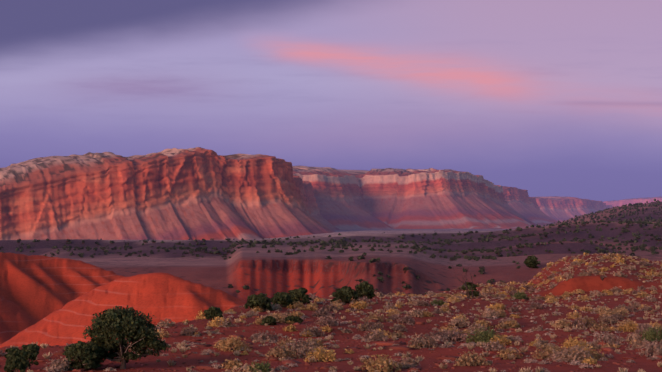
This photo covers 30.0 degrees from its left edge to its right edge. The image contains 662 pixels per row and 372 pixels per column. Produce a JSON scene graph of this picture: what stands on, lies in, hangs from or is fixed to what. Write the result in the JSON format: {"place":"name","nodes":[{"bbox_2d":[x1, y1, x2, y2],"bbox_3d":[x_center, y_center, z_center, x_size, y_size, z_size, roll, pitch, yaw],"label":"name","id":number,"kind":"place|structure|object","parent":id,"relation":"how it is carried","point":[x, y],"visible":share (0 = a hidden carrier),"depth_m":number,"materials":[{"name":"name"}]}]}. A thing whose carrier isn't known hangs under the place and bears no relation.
{"place":"outdoors","nodes":[
{"label":"outdoors","id":0,"kind":"place"},
{"bbox_2d":[0,147,339,239],"bbox_3d":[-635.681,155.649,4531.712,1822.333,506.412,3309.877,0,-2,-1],"label":"mesa cliffs","id":1,"kind":"structure","parent":0,"point":[197,193],"depth_m":3507.03,"materials":[{"name":"red stone"}]},
{"bbox_2d":[0,201,661,371],"bbox_3d":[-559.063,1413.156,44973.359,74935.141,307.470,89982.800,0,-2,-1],"label":"terrain","id":2,"kind":"structure","parent":0,"point":[61,298],"depth_m":484.96,"materials":[{"name":"red soil"}]},
{"bbox_2d":[4,346,28,371],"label":"bush","id":3,"kind":"object","parent":2,"relation":"on","point":[15,357],"visible":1,"depth_m":37.54,"materials":[{"name":"green plant"}]},
{"bbox_2d":[20,344,39,368],"bbox_3d":[-10.920,6.186,44.611,0.810,0.997,0.722,0,-2,-1],"label":"juniper tree","id":4,"kind":"object","parent":2,"relation":"on","point":[31,351],"visible":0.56,"depth_m":44.51,"materials":[{"name":"green plant"}]},
{"bbox_2d":[62,341,103,369],"bbox_3d":[-8.986,6.157,44.639,1.596,1.137,1.280,0,-2,-1],"label":"bush","id":5,"kind":"object","parent":2,"relation":"on","point":[88,354],"visible":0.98,"depth_m":44.32,"materials":[{"name":"green plant"}]},
{"bbox_2d":[80,305,170,368],"bbox_3d":[-7.652,5.575,45.411,3.041,2.405,3.115,1,-2,-37],"label":"juniper tree","id":6,"kind":"object","parent":2,"relation":"on","point":[116,329],"visible":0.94,"depth_m":44.95,"materials":[{"name":"green plant"}]},
{"bbox_2d":[204,306,222,319],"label":"juniper tree","id":7,"kind":"object","parent":2,"relation":"on","point":[211,312],"visible":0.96,"depth_m":81.27,"materials":[{"name":"green plant"}]},
{"bbox_2d":[244,293,272,310],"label":"bush","id":8,"kind":"object","parent":2,"relation":"on","point":[260,300],"visible":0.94,"depth_m":91.91,"materials":[{"name":"green plant"}]},
{"bbox_2d":[260,316,276,324],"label":"bush","id":9,"kind":"object","parent":2,"relation":"on","point":[269,320],"visible":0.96,"depth_m":73.89,"materials":[{"name":"green plant"}]},
{"bbox_2d":[271,292,292,306],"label":"juniper tree","id":10,"kind":"object","parent":2,"relation":"on","point":[282,298],"visible":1,"depth_m":96.08,"materials":[{"name":"green plant"}]},
{"bbox_2d":[285,315,303,323],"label":"bush","id":11,"kind":"object","parent":2,"relation":"on","point":[296,319],"visible":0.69,"depth_m":75.76,"materials":[{"name":"green plant"}]},
{"bbox_2d":[288,287,310,303],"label":"bush","id":12,"kind":"object","parent":2,"relation":"on","point":[299,294],"visible":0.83,"depth_m":99.97,"materials":[{"name":"green plant"}]},
{"bbox_2d":[0,220,661,294],"bbox_3d":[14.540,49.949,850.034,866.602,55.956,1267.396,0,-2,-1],"label":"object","id":13,"kind":"object","parent":2,"relation":"on","point":[652,249],"visible":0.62,"depth_m":1140.25,"materials":[{"name":"green plant"}]},
{"bbox_2d":[0,302,661,371],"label":"grass tufts","id":14,"kind":"object","parent":2,"relation":"on","point":[308,363],"visible":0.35,"depth_m":58.40,"materials":[{"name":"yellow plant"}]},
{"bbox_2d":[0,252,661,371],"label":"shrubs","id":15,"kind":"object","parent":2,"relation":"on","point":[551,351],"depth_m":73.61,"materials":[{"name":"plant"}]},
{"bbox_2d":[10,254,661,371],"bbox_3d":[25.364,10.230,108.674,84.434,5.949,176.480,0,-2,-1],"label":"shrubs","id":16,"kind":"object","parent":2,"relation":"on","point":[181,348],"visible":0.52,"depth_m":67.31,"materials":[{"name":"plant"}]},
{"bbox_2d":[16,223,660,292],"bbox_3d":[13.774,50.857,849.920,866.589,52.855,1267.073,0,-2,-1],"label":"shrubs","id":17,"kind":"object","parent":2,"relation":"on","point":[384,247],"visible":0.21,"depth_m":1065.94,"materials":[{"name":"green plant"}]},
{"bbox_2d":[330,286,358,302],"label":"bush","id":18,"kind":"object","parent":2,"relation":"on","point":[344,294],"visible":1,"depth_m":102.49,"materials":[{"name":"green plant"}]},
{"bbox_2d":[34,199,661,240],"bbox_3d":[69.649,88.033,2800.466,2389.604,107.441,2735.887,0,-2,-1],"label":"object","id":19,"kind":"object","parent":2,"relation":"on","point":[637,205],"visible":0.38,"depth_m":2048.21,"materials":[{"name":"green plant"}]},
{"bbox_2d":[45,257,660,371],"bbox_3d":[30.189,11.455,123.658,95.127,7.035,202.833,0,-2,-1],"label":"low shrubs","id":20,"kind":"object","parent":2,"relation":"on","point":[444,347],"visible":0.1,"depth_m":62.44,"materials":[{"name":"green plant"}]},
{"bbox_2d":[52,261,661,371],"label":"shrubs","id":21,"kind":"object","parent":2,"relation":"on","point":[273,358],"depth_m":53.87,"materials":[{"name":"green plant"}]},
{"bbox_2d":[54,261,659,371],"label":"shrubs","id":22,"kind":"object","parent":2,"relation":"on","point":[451,327],"visible":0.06,"depth_m":71.36,"materials":[{"name":"green plant"}]},
{"bbox_2d":[355,281,375,298],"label":"bush","id":23,"kind":"object","parent":2,"relation":"on","point":[366,289],"visible":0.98,"depth_m":110.79,"materials":[{"name":"green plant"}]},
{"bbox_2d":[244,291,661,371],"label":"green shrubs","id":24,"kind":"object","parent":2,"relation":"on","point":[486,334],"depth_m":59.22,"materials":[{"name":"green plant"}]},
{"bbox_2d":[454,257,472,298],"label":"dead snag","id":25,"kind":"object","parent":2,"relation":"on","point":[464,284],"visible":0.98,"depth_m":119.34,"materials":[{"name":"wood"}]},
{"bbox_2d":[461,282,479,297],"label":"juniper tree","id":26,"kind":"object","parent":2,"relation":"on","point":[469,285],"visible":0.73,"depth_m":123.17,"materials":[{"name":"green plant"}]},
{"bbox_2d":[523,256,538,268],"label":"juniper tree","id":27,"kind":"object","parent":2,"relation":"on","point":[531,261],"visible":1,"depth_m":813.99,"materials":[{"name":"green plant"}]},
{"bbox_2d":[0,0,661,201],"label":"sky","id":28,"kind":"structure","parent":0,"point":[544,98],"materials":[{"name":"purple"}]},
{"bbox_2d":[292,165,536,229],"bbox_3d":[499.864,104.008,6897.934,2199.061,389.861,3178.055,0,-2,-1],"label":"mesa cliffs","id":29,"kind":"structure","parent":0,"point":[396,198],"depth_m":6226.39,"materials":[{"name":"red stone"}]},
{"bbox_2d":[502,186,557,226],"bbox_3d":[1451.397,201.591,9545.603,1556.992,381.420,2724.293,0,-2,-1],"label":"mesa cliffs","id":30,"kind":"structure","parent":0,"point":[522,203],"depth_m":8838.16,"materials":[{"name":"purple stone"}]},
{"bbox_2d":[535,196,611,221],"bbox_3d":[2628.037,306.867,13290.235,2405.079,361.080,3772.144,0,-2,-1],"label":"mesa cliffs","id":31,"kind":"structure","parent":0,"point":[557,208],"depth_m":12181.84,"materials":[{"name":"red stone"}]},
{"bbox_2d":[603,196,661,206],"bbox_3d":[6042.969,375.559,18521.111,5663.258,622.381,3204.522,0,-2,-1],"label":"distant mesa","id":32,"kind":"structure","parent":0,"point":[618,203],"depth_m":18855.48,"materials":[{"name":"stone"}]}
]}

